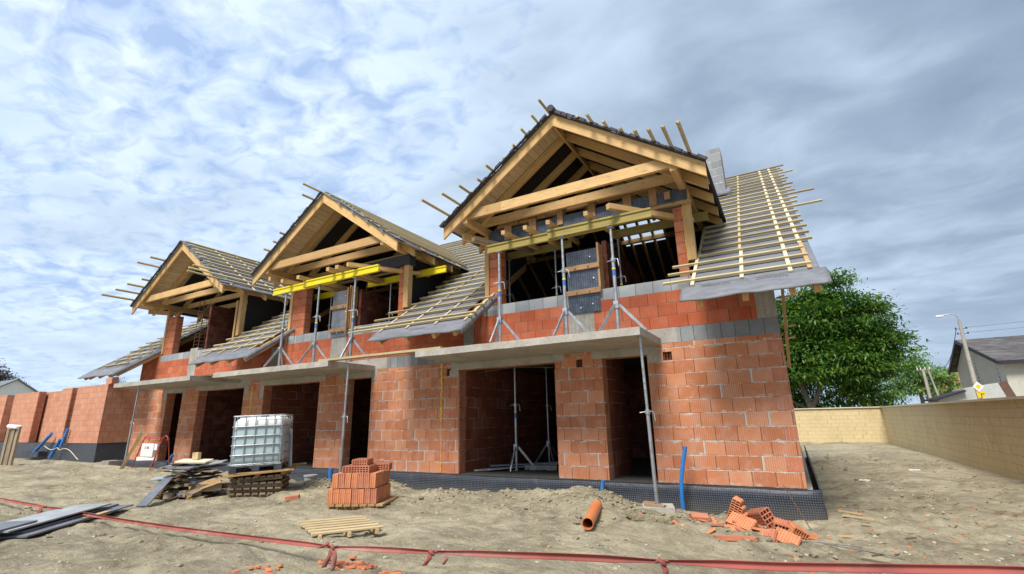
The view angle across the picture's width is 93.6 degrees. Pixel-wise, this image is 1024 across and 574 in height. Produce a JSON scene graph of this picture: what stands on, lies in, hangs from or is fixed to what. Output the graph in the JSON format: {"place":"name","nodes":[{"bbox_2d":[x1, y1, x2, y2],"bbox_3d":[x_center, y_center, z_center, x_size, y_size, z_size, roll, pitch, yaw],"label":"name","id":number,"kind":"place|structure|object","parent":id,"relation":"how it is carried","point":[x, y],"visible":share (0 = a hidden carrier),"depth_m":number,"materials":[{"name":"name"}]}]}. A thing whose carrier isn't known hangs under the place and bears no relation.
{"place":"outdoors","nodes":[
{"label":"outdoors","id":0,"kind":"place"},
{"bbox_2d":[0,441,1023,573],"bbox_3d":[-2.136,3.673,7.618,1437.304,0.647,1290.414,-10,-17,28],"label":"ground","id":1,"kind":"structure","parent":0,"point":[20,478],"depth_m":6.64,"materials":[{"name":"soil"}]},
{"bbox_2d":[0,424,21,464],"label":"timber post","id":2,"kind":"object","parent":1,"relation":"on","point":[10,444],"visible":0.94,"depth_m":18.16,"materials":[{"name":"beige wood"}]},
{"bbox_2d":[0,358,30,385],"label":"plum tree","id":3,"kind":"object","parent":1,"relation":"on","point":[5,375],"visible":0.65,"depth_m":96.28,"materials":[{"name":"purple plant"}]},
{"bbox_2d":[0,379,38,397],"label":"white house","id":4,"kind":"structure","parent":1,"relation":"on","point":[13,387],"depth_m":57.18,"materials":[{"name":"paint"}]},
{"bbox_2d":[22,451,44,456],"bbox_3d":[-23.556,8.213,23.645,1.900,0.260,0.250,-10,-17,28],"label":"dark crate","id":5,"kind":"object","parent":1,"relation":"on","point":[33,454],"visible":1,"depth_m":23.33,"materials":[{"name":"black plastic"}]},
{"bbox_2d":[0,504,133,538],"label":"plywood sheet","id":6,"kind":"object","parent":1,"relation":"on","point":[54,526],"visible":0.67,"depth_m":6.88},
{"bbox_2d":[0,504,118,534],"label":"plywood sheet","id":7,"kind":"object","parent":6,"relation":"on","point":[32,528],"visible":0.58,"depth_m":7.00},
{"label":"plywood sheet","id":8,"kind":"object","parent":7,"relation":"on","visible":0},
{"bbox_2d":[5,505,75,521],"bbox_3d":[-7.095,3.432,7.083,0.480,0.021,2.600,1,-16,-9],"label":"plywood sheet","id":9,"kind":"object","parent":8,"relation":"on","point":[37,514],"visible":0.23,"depth_m":7.44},
{"bbox_2d":[0,503,110,532],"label":"plywood sheet","id":10,"kind":"object","parent":9,"relation":"on","point":[56,514],"visible":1,"depth_m":7.24,"materials":[{"name":"wood"}]},
{"bbox_2d":[0,520,37,530],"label":"plywood sheet","id":11,"kind":"object","parent":10,"relation":"on","point":[8,525],"visible":1,"depth_m":6.47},
{"bbox_2d":[0,377,137,462],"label":"brick shell","id":12,"kind":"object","parent":1,"relation":"on","point":[96,420],"visible":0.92,"depth_m":22.67,"materials":[{"name":"brick"}]},
{"bbox_2d":[119,432,142,468],"bbox_3d":[-12.465,5.401,15.707,0.605,1.248,0.072,-1,-15,-1],"label":"plank","id":13,"kind":"object","parent":1,"relation":"on","point":[131,450],"visible":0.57,"depth_m":15.71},
{"bbox_2d":[123,386,140,468],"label":"steel prop","id":14,"kind":"object","parent":1,"relation":"on","point":[130,431],"visible":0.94,"depth_m":16.19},
{"bbox_2d":[131,435,169,469],"bbox_3d":[-11.708,5.416,15.692,1.593,1.113,0.481,-10,-17,28],"label":"sign stand","id":15,"kind":"object","parent":1,"relation":"on","point":[149,451],"visible":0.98,"depth_m":15.53,"materials":[{"name":"red paint"}]},
{"bbox_2d":[136,477,172,506],"bbox_3d":[-6.746,3.869,9.098,0.170,0.411,0.917,2,-16,-12],"label":"plank","id":16,"kind":"object","parent":1,"relation":"on","point":[152,494],"visible":1,"depth_m":9.04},
{"bbox_2d":[191,489,223,498],"bbox_3d":[-6.205,4.212,9.806,0.152,0.023,1.004,17,-14,-1],"label":"plank","id":17,"kind":"object","parent":1,"relation":"on","point":[205,494],"visible":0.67,"depth_m":9.67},
{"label":"plank","id":18,"kind":"object","parent":17,"relation":"on","visible":0},
{"bbox_2d":[192,483,221,491],"bbox_3d":[-6.136,4.041,9.673,0.500,0.140,0.030,8,-18,-29],"label":"plank","id":19,"kind":"object","parent":18,"relation":"on","point":[217,487],"visible":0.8,"depth_m":9.68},
{"bbox_2d":[228,486,287,496],"bbox_3d":[-5.323,4.329,10.152,0.980,0.095,1.160,5,-16,-16],"label":"pallet","id":20,"kind":"object","parent":1,"relation":"on","point":[257,494],"visible":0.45,"depth_m":9.66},
{"bbox_2d":[227,481,288,492],"bbox_3d":[-5.346,4.237,10.192,1.000,0.095,1.160,4,-16,-16],"label":"pallet","id":21,"kind":"object","parent":20,"relation":"on","point":[257,489],"visible":0.52,"depth_m":9.73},
{"bbox_2d":[228,475,289,488],"bbox_3d":[-5.329,4.138,10.203,0.980,0.100,1.160,3,-16,-15],"label":"pallet","id":22,"kind":"object","parent":21,"relation":"on","point":[272,483],"visible":0.62,"depth_m":9.76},
{"bbox_2d":[230,472,290,482],"bbox_3d":[-5.330,4.037,10.253,0.960,0.095,1.160,-1,-15,-15],"label":"pallet","id":23,"kind":"object","parent":22,"relation":"on","point":[253,478],"visible":0.64,"depth_m":9.80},
{"bbox_2d":[226,465,297,478],"bbox_3d":[-5.296,3.940,10.268,1.150,0.095,1.150,0,-15,-14],"label":"pallet","id":24,"kind":"object","parent":23,"relation":"on","point":[246,471],"visible":0.64,"depth_m":9.89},
{"bbox_2d":[222,468,294,477],"bbox_3d":[-5.109,3.760,9.704,1.302,0.107,0.120,4,-16,-17],"label":"plank","id":25,"kind":"object","parent":24,"relation":"on","point":[257,473],"visible":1,"depth_m":9.66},
{"bbox_2d":[228,414,292,473],"bbox_3d":[-5.390,3.353,10.406,0.997,1.114,1.149,1,-15,-16],"label":"water tank","id":26,"kind":"object","parent":24,"relation":"on","point":[259,442],"visible":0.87,"depth_m":9.92,"materials":[{"name":"white plastic"}]},
{"bbox_2d":[288,429,292,466],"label":"plank","id":27,"kind":"object","parent":24,"relation":"on","point":[290,448],"visible":1,"depth_m":10.31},
{"bbox_2d":[298,515,383,538],"bbox_3d":[-2.320,3.221,6.454,0.880,0.075,1.140,10,-20,-30],"label":"pallet","id":28,"kind":"object","parent":1,"relation":"on","point":[319,528],"visible":1,"depth_m":6.34,"materials":[{"name":"brown wood"}]},
{"bbox_2d":[339,365,349,471],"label":"steel prop","id":29,"kind":"object","parent":1,"relation":"on","point":[344,416],"visible":0.88,"depth_m":11.49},
{"bbox_2d":[327,496,398,509],"bbox_3d":[-2.569,3.767,8.374,0.960,0.095,0.900,-2,-15,4],"label":"pallet","id":30,"kind":"object","parent":1,"relation":"on","point":[383,503],"visible":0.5,"depth_m":8.00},
{"bbox_2d":[345,488,352,503],"bbox_3d":[-2.729,3.554,8.216,0.096,0.232,0.375,-2,-16,4],"label":"clay block","id":31,"kind":"object","parent":30,"relation":"on","point":[348,495],"depth_m":8.04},
{"bbox_2d":[351,488,359,503],"bbox_3d":[-2.617,3.550,8.216,0.096,0.236,0.375,-2,-15,5],"label":"clay block","id":32,"kind":"object","parent":30,"relation":"on","point":[354,496],"depth_m":8.04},
{"bbox_2d":[351,473,357,487],"bbox_3d":[-2.648,3.322,8.280,0.096,0.232,0.375,-1,-15,4],"label":"clay block","id":33,"kind":"object","parent":32,"relation":"on","point":[354,480],"depth_m":8.10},
{"bbox_2d":[342,464,376,473],"bbox_3d":[-2.653,3.168,8.378,0.474,0.124,0.400,-2,-15,4],"label":"hollow brick","id":34,"kind":"object","parent":33,"relation":"on","point":[350,468],"visible":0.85,"depth_m":8.21,"materials":[{"name":"brick"}]},
{"bbox_2d":[351,458,373,465],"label":"hollow brick","id":35,"kind":"object","parent":34,"relation":"on","point":[362,461],"visible":0.99,"depth_m":8.30,"materials":[{"name":"brick"}]},
{"bbox_2d":[370,485,383,503],"bbox_3d":[-2.298,3.535,8.192,0.096,0.236,0.375,-2,-15,4],"label":"clay block","id":36,"kind":"object","parent":30,"relation":"on","point":[377,494],"depth_m":8.06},
{"bbox_2d":[369,471,382,487],"bbox_3d":[-2.330,3.303,8.248,0.096,0.232,0.375,-1,-16,3],"label":"clay block","id":37,"kind":"object","parent":36,"relation":"on","point":[376,478],"depth_m":8.12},
{"bbox_2d":[77,99,832,520],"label":"terraced house","id":38,"kind":"structure","parent":1,"relation":"on","point":[697,301],"depth_m":11.86,"materials":[{"name":"brick"}]},
{"bbox_2d":[193,299,209,347],"bbox_3d":[-11.806,1.456,18.268,0.349,1.966,0.211,-10,-17,28],"label":"rebar cage","id":39,"kind":"object","parent":38,"relation":"on","point":[202,318],"visible":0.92,"depth_m":18.25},
{"bbox_2d":[263,292,292,366],"bbox_3d":[-6.533,1.216,13.719,0.789,2.201,0.806,-10,-17,28],"label":"steel prop","id":40,"kind":"object","parent":38,"relation":"on","point":[280,349],"visible":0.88,"depth_m":13.65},
{"bbox_2d":[297,285,326,363],"bbox_3d":[-5.297,1.002,13.055,0.789,2.211,0.806,-10,-17,28],"label":"steel prop","id":41,"kind":"object","parent":38,"relation":"on","point":[314,345],"visible":0.84,"depth_m":12.98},
{"bbox_2d":[272,281,336,295],"bbox_3d":[-5.996,-0.024,13.824,2.680,0.190,0.070,-10,-17,28],"label":"formwork girder","id":42,"kind":"object","parent":41,"relation":"on","point":[289,289],"visible":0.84,"depth_m":14.03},
{"bbox_2d":[281,279,344,291],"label":"timber joist","id":43,"kind":"object","parent":42,"relation":"on","point":[286,281],"visible":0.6,"depth_m":14.77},
{"bbox_2d":[303,264,379,287],"bbox_3d":[-4.677,-0.281,13.028,2.880,0.190,0.070,-10,-17,28],"label":"formwork girder","id":44,"kind":"object","parent":41,"relation":"on","point":[344,275],"visible":1,"depth_m":12.95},
{"bbox_2d":[296,275,347,289],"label":"timber joist","id":45,"kind":"object","parent":44,"relation":"on","point":[305,278],"visible":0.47,"depth_m":14.54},
{"bbox_2d":[326,267,385,285],"bbox_3d":[-4.454,-0.286,13.914,0.110,0.220,2.258,-9,-17,26],"label":"timber joist","id":46,"kind":"object","parent":44,"relation":"on","point":[331,270],"visible":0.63,"depth_m":13.29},
{"bbox_2d":[335,265,389,284],"bbox_3d":[-4.236,-0.323,13.796,0.110,0.220,2.275,-7,-16,21],"label":"timber joist","id":47,"kind":"object","parent":44,"relation":"on","point":[367,276],"visible":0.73,"depth_m":13.79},
{"bbox_2d":[347,262,429,276],"bbox_3d":[-3.365,-0.470,13.328,2.428,0.220,0.110,11,-19,-37],"label":"timber joist","id":48,"kind":"object","parent":44,"relation":"on","point":[381,268],"visible":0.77,"depth_m":13.19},
{"bbox_2d":[327,297,332,329],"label":"steel prop","id":49,"kind":"object","parent":38,"relation":"on","point":[329,325],"visible":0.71,"depth_m":15.73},
{"bbox_2d":[314,286,356,300],"bbox_3d":[-5.843,0.222,15.866,2.000,0.190,0.070,-10,-17,28],"label":"formwork girder","id":50,"kind":"object","parent":49,"relation":"on","point":[326,295],"visible":0.5,"depth_m":16.07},
{"bbox_2d":[329,285,358,337],"bbox_3d":[-5.014,0.743,14.427,0.940,1.510,0.360,-10,-17,28],"label":"column formwork","id":51,"kind":"object","parent":38,"relation":"attached to","point":[341,313],"depth_m":14.33,"materials":[{"name":"metal"}]},
{"bbox_2d":[340,277,368,362],"bbox_3d":[-3.981,0.830,12.512,0.666,2.201,0.884,1,-16,-8],"label":"steel prop","id":52,"kind":"object","parent":38,"relation":"on","point":[351,341],"visible":0.99,"depth_m":12.35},
{"bbox_2d":[342,254,415,280],"bbox_3d":[-4.014,-0.550,14.195,2.780,0.320,0.260,-10,-17,28],"label":"lintel formwork","id":53,"kind":"object","parent":38,"relation":"attached to","point":[398,262],"visible":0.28,"depth_m":13.70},
{"bbox_2d":[318,346,445,361],"bbox_3d":[-3.169,1.605,11.334,3.800,0.050,0.200,-9,-17,27],"label":"plank","id":54,"kind":"object","parent":38,"relation":"on","point":[374,355],"visible":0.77,"depth_m":11.25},
{"bbox_2d":[386,283,392,320],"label":"steel prop","id":55,"kind":"object","parent":38,"relation":"on","point":[389,315],"visible":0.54,"depth_m":14.25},
{"bbox_2d":[367,265,446,287],"bbox_3d":[-3.154,-0.293,14.197,3.000,0.190,0.070,-10,-17,28],"label":"formwork girder","id":56,"kind":"object","parent":55,"relation":"on","point":[427,272],"visible":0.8,"depth_m":13.87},
{"bbox_2d":[489,251,520,342],"bbox_3d":[-0.251,0.210,10.331,0.805,2.091,0.779,-10,-17,28],"label":"steel prop","id":57,"kind":"object","parent":38,"relation":"on","point":[499,323],"visible":0.91,"depth_m":10.28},
{"bbox_2d":[509,367,536,471],"bbox_3d":[0.072,3.189,11.920,0.813,2.581,0.747,-10,-17,28],"label":"steel prop","id":58,"kind":"object","parent":38,"relation":"on","point":[516,446],"visible":0.92,"depth_m":11.80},
{"bbox_2d":[524,461,557,470],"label":"block offcuts","id":59,"kind":"object","parent":38,"relation":"on","point":[543,467],"visible":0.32,"depth_m":11.70,"materials":[{"name":"concrete"}]},
{"bbox_2d":[535,368,557,462],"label":"steel prop","id":60,"kind":"object","parent":38,"relation":"on","point":[549,445],"visible":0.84,"depth_m":13.10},
{"bbox_2d":[552,250,561,295],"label":"steel prop","id":61,"kind":"object","parent":38,"relation":"on","point":[556,286],"visible":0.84,"depth_m":11.97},
{"bbox_2d":[507,240,571,259],"bbox_3d":[0.680,-0.949,12.408,1.850,0.190,0.070,-10,-17,28],"label":"formwork girder","id":62,"kind":"object","parent":61,"relation":"on","point":[545,249],"visible":0.78,"depth_m":12.35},
{"bbox_2d":[472,237,534,252],"bbox_3d":[-0.118,-0.994,11.632,0.085,0.424,2.396,-13,-19,37],"label":"timber joist","id":63,"kind":"object","parent":62,"relation":"on","point":[490,242],"visible":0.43,"depth_m":11.11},
{"bbox_2d":[501,230,541,250],"bbox_3d":[0.292,-1.063,11.412,0.085,0.424,2.371,-8,-17,23],"label":"timber joist","id":64,"kind":"object","parent":62,"relation":"on","point":[513,237],"visible":0.57,"depth_m":10.77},
{"bbox_2d":[523,225,560,247],"bbox_3d":[0.753,-1.141,11.164,0.085,0.424,2.371,-8,-17,23],"label":"timber joist","id":65,"kind":"object","parent":62,"relation":"on","point":[530,230],"visible":0.57,"depth_m":10.50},
{"bbox_2d":[553,236,588,335],"bbox_3d":[1.140,-0.027,9.614,0.765,2.111,0.825,-10,-17,28],"label":"steel prop","id":66,"kind":"object","parent":38,"relation":"on","point":[566,312],"visible":0.89,"depth_m":9.56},
{"bbox_2d":[487,227,607,253],"bbox_3d":[0.713,-1.055,10.209,2.900,0.190,0.070,-10,-17,28],"label":"formwork girder","id":67,"kind":"object","parent":66,"relation":"on","point":[521,242],"visible":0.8,"depth_m":10.43,"materials":[{"name":"wood"}]},
{"bbox_2d":[545,220,579,244],"bbox_3d":[1.193,-1.215,10.927,0.085,0.424,2.375,-8,-17,22],"label":"timber joist","id":68,"kind":"object","parent":67,"relation":"on","point":[550,224],"visible":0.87,"depth_m":10.24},
{"bbox_2d":[565,242,604,313],"bbox_3d":[1.631,-0.172,10.795,0.810,1.560,0.360,-10,-17,28],"label":"column formwork","id":69,"kind":"object","parent":38,"relation":"attached to","point":[586,281],"depth_m":10.68,"materials":[{"name":"metal"}]},
{"bbox_2d":[491,187,690,241],"bbox_3d":[1.574,-1.703,11.106,4.850,0.680,0.150,-10,-17,28],"label":"lintel formwork","id":70,"kind":"object","parent":38,"relation":"attached to","point":[653,200],"visible":0.72,"depth_m":10.92,"materials":[{"name":"wood"}]},
{"bbox_2d":[615,237,626,285],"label":"steel prop","id":71,"kind":"object","parent":38,"relation":"on","point":[621,276],"visible":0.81,"depth_m":11.20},
{"bbox_2d":[613,211,708,238],"bbox_3d":[3.315,-1.393,10.989,2.200,0.190,0.070,-10,-17,28],"label":"formwork girder","id":72,"kind":"object","parent":71,"relation":"on","point":[654,226],"visible":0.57,"depth_m":11.02,"materials":[{"name":"wood"}]},
{"bbox_2d":[583,211,615,235],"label":"timber joist","id":73,"kind":"object","parent":72,"relation":"on","point":[588,215],"visible":0.57,"depth_m":9.71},
{"bbox_2d":[599,226,646,330],"bbox_3d":[2.085,-0.188,9.099,0.703,2.111,0.840,-13,-19,36],"label":"steel prop","id":74,"kind":"object","parent":38,"relation":"on","point":[616,305],"visible":0.91,"depth_m":9.03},
{"bbox_2d":[547,207,651,239],"bbox_3d":[1.693,-1.254,9.596,2.160,0.190,0.070,-10,-17,28],"label":"formwork girder","id":75,"kind":"object","parent":74,"relation":"on","point":[617,219],"visible":1,"depth_m":9.53,"materials":[{"name":"wood"}]},
{"bbox_2d":[606,203,693,221],"bbox_3d":[2.863,-1.496,9.808,2.297,0.230,0.100,7,-17,-27],"label":"timber joist","id":76,"kind":"object","parent":38,"relation":"attached to","point":[625,209],"visible":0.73,"depth_m":9.53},
{"bbox_2d":[776,289,795,367],"bbox_3d":[5.203,0.611,9.049,0.284,1.784,0.100,-10,-17,28],"label":"scaffold post","id":77,"kind":"object","parent":38,"relation":"on","point":[785,326],"visible":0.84,"depth_m":9.00,"materials":[{"name":"brown wood"}]},
{"bbox_2d":[0,498,1023,573],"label":"barrier tape","id":78,"kind":"object","parent":1,"relation":"on","point":[887,568],"visible":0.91,"depth_m":3.52,"materials":[{"name":"plastic"}]},
{"bbox_2d":[0,454,1023,573],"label":"earth clods","id":79,"kind":"object","parent":1,"relation":"on","point":[634,506],"visible":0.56,"depth_m":7.59,"materials":[{"name":"soil"}]},
{"bbox_2d":[2,448,1021,573],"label":"pebbles","id":80,"kind":"object","parent":1,"relation":"on","point":[874,536],"visible":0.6,"depth_m":6.35,"materials":[{"name":"stone"}]},
{"bbox_2d":[35,498,1023,573],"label":"brick crumbs","id":81,"kind":"object","parent":1,"relation":"on","point":[831,538],"visible":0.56,"depth_m":6.83,"materials":[{"name":"brick"}]},
{"bbox_2d":[582,500,601,529],"bbox_3d":[1.094,3.071,6.508,0.143,0.203,1.013,-6,-16,16],"label":"orange pipe","id":82,"kind":"object","parent":1,"relation":"on","point":[590,517],"visible":1,"depth_m":6.32,"materials":[{"name":"plastic"}]},
{"bbox_2d":[625,512,673,522],"bbox_3d":[1.846,3.129,6.528,0.659,0.096,0.228,-10,-17,28],"label":"earth clod","id":83,"kind":"object","parent":1,"relation":"on","point":[662,519],"visible":0.99,"depth_m":6.43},
{"bbox_2d":[642,503,674,513],"bbox_3d":[2.332,3.566,7.650,0.480,0.160,0.440,-5,-16,12],"label":"concrete block","id":84,"kind":"object","parent":1,"relation":"on","point":[669,508],"depth_m":7.47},
{"bbox_2d":[636,336,658,503],"bbox_3d":[2.294,2.195,8.115,0.246,2.730,0.120,-10,-17,28],"label":"steel prop","id":85,"kind":"object","parent":84,"relation":"on","point":[647,411],"visible":0.96,"depth_m":8.06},
{"bbox_2d":[679,446,686,509],"bbox_3d":[3.054,3.458,8.499,0.230,1.230,0.090,-1,-15,-2],"label":"blue pipe","id":86,"kind":"object","parent":1,"relation":"on","point":[681,479],"visible":0.77,"depth_m":8.50,"materials":[{"name":"plastic"}]},
{"bbox_2d":[713,535,739,540],"bbox_3d":[2.674,3.126,5.989,0.302,0.050,0.071,-4,-16,11],"label":"brick shard","id":87,"kind":"object","parent":1,"relation":"on","point":[729,537],"visible":0.8,"depth_m":5.96,"materials":[{"name":"brick"}]},
{"bbox_2d":[726,496,747,519],"bbox_3d":[3.280,3.297,6.920,0.140,0.440,0.280,4,12,-46],"label":"broken brick","id":88,"kind":"object","parent":1,"relation":"on","point":[737,506],"visible":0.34,"depth_m":6.92,"materials":[{"name":"brick"}]},
{"bbox_2d":[725,511,758,530],"bbox_3d":[3.165,3.300,6.574,0.200,0.274,0.354,-32,17,-31],"label":"broken brick","id":89,"kind":"object","parent":1,"relation":"on","point":[745,523],"visible":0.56,"depth_m":6.52,"materials":[{"name":"brick"}]},
{"bbox_2d":[747,507,774,528],"bbox_3d":[3.519,3.291,6.809,0.174,0.254,0.420,-20,-24,-17],"label":"broken brick","id":90,"kind":"object","parent":1,"relation":"on","point":[763,516],"visible":0.72,"depth_m":6.68,"materials":[{"name":"brick"}]},
{"bbox_2d":[754,529,777,542],"bbox_3d":[3.243,3.308,6.257,0.394,0.114,0.300,-30,3,45],"label":"broken brick","id":91,"kind":"object","parent":1,"relation":"on","point":[773,533],"visible":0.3,"depth_m":6.22,"materials":[{"name":"brick"}]},
{"bbox_2d":[772,517,789,530],"bbox_3d":[3.683,3.314,6.557,0.234,0.214,0.240,8,-1,24],"label":"broken brick","id":92,"kind":"object","parent":1,"relation":"on","point":[779,522],"visible":0.42,"depth_m":6.52,"materials":[{"name":"brick"}]},
{"bbox_2d":[776,527,801,545],"bbox_3d":[3.526,3.274,6.178,0.294,0.154,0.220,12,27,43],"label":"broken brick","id":93,"kind":"object","parent":1,"relation":"on","point":[783,535],"visible":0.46,"depth_m":6.15,"materials":[{"name":"brick"}]},
{"bbox_2d":[786,520,809,539],"bbox_3d":[3.793,3.295,6.419,0.214,0.194,0.220,28,2,9],"label":"broken brick","id":94,"kind":"object","parent":1,"relation":"on","point":[798,530],"visible":0.61,"depth_m":6.34,"materials":[{"name":"brick"}]},
{"bbox_2d":[794,406,888,442],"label":"boundary wall","id":95,"kind":"structure","parent":1,"relation":"on","point":[843,424],"depth_m":27.28,"materials":[{"name":"brick"}]},
{"bbox_2d":[775,267,929,408],"bbox_3d":[20.572,4.376,32.222,11.589,11.018,7.624,-10,-17,28],"label":"walnut tree","id":96,"kind":"object","parent":1,"relation":"on","point":[843,343],"visible":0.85,"depth_m":30.59,"materials":[{"name":"green plant"}]},
{"bbox_2d":[867,346,961,405],"bbox_3d":[30.523,7.145,36.998,8.320,5.285,4.998,-10,-17,28],"label":"round tree","id":97,"kind":"object","parent":1,"relation":"on","point":[916,385],"visible":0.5,"depth_m":36.32,"materials":[{"name":"green plant"}]},
{"bbox_2d":[822,459,1021,573],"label":"dry debris","id":98,"kind":"object","parent":1,"relation":"on","point":[917,497],"visible":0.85,"depth_m":8.72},
{"bbox_2d":[916,367,938,397],"bbox_3d":[23.798,6.545,27.139,0.800,4.001,0.198,-10,-17,28],"label":"utility pole","id":99,"kind":"object","parent":1,"relation":"on","point":[926,382],"visible":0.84,"depth_m":27.41,"materials":[{"name":"concrete"}]},
{"bbox_2d":[880,396,1023,480],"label":"boundary wall","id":100,"kind":"structure","parent":1,"relation":"on","point":[986,434],"depth_m":13.87,"materials":[{"name":"brick"}]},
{"bbox_2d":[935,314,979,398],"bbox_3d":[19.486,3.950,20.601,0.977,5.726,0.193,-10,-17,28],"label":"street lamp","id":101,"kind":"object","parent":1,"relation":"on","point":[970,364],"visible":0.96,"depth_m":20.77,"materials":[{"name":"concrete"}]},
{"bbox_2d":[923,381,1015,402],"bbox_3d":[21.463,5.910,22.377,3.006,2.796,2.300,-10,-17,28],"label":"lean to shed","id":102,"kind":"object","parent":1,"relation":"on","point":[999,390],"visible":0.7,"depth_m":21.84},
{"bbox_2d":[973,382,985,398],"bbox_3d":[15.522,4.363,15.715,0.330,2.495,0.078,-3,-15,7],"label":"road sign","id":103,"kind":"object","parent":1,"relation":"on","point":[979,387],"visible":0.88,"depth_m":15.93,"materials":[{"name":"metal"}]},
{"bbox_2d":[948,335,1023,396],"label":"rendered house","id":104,"kind":"structure","parent":1,"relation":"on","point":[997,359],"depth_m":25.19,"materials":[{"name":"paint"}]},
{"label":"brick shard","id":105,"kind":"object","parent":1,"relation":"on","visible":0},
{"bbox_2d":[690,512,708,521],"bbox_3d":[2.648,3.256,6.787,0.247,0.070,0.134,-7,1,20],"label":"brick shard","id":106,"kind":"object","parent":105,"relation":"on","point":[697,516],"visible":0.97,"depth_m":6.75,"materials":[{"name":"brick"}]},
{"bbox_2d":[0,0,1023,408],"label":"sky","id":107,"kind":"structure","parent":0,"point":[131,130],"materials":[{"name":"blue"}]},
{"bbox_3d":[-2.520,3.415,8.637,0.096,0.236,0.375,-3,-15,3],"label":"clay block","id":108,"kind":"object","parent":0,"visible":0},
{"bbox_2d":[373,462,391,470],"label":"hollow brick","id":109,"kind":"object","parent":108,"relation":"on","point":[386,466],"visible":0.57,"depth_m":8.61,"materials":[{"name":"brick"}]},
{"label":"plank","id":110,"kind":"object","parent":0,"visible":0},
{"bbox_2d":[191,469,219,471],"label":"plank","id":111,"kind":"object","parent":110,"relation":"on","point":[205,470],"visible":0.67,"depth_m":9.87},
{"bbox_2d":[198,463,232,469],"bbox_3d":[-6.192,3.753,10.066,0.600,0.025,0.240,-3,-6,-17],"label":"plank","id":112,"kind":"object","parent":111,"relation":"on","point":[215,466],"visible":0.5,"depth_m":10.01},
{"label":"plank","id":113,"kind":"object","parent":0,"visible":0},
{"bbox_2d":[185,488,202,496],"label":"plank","id":114,"kind":"object","parent":113,"relation":"on","point":[193,492],"visible":0.47,"depth_m":9.38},
{"bbox_2d":[189,476,220,490],"bbox_3d":[-6.185,3.985,9.682,0.550,0.160,0.026,-13,-47,-28],"label":"plank","id":115,"kind":"object","parent":114,"relation":"on","point":[213,481],"visible":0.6,"depth_m":9.72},
{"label":"plank","id":116,"kind":"object","parent":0,"visible":0},
{"bbox_2d":[158,465,196,468],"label":"plank","id":117,"kind":"object","parent":116,"relation":"on","point":[182,466],"visible":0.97,"depth_m":9.76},
{"bbox_2d":[195,459,227,465],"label":"plank","id":118,"kind":"object","parent":117,"relation":"on","point":[213,462],"visible":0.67,"depth_m":9.92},
{"bbox_2d":[174,459,213,462],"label":"plank","id":119,"kind":"object","parent":118,"relation":"on","point":[194,461],"visible":0.97,"depth_m":9.85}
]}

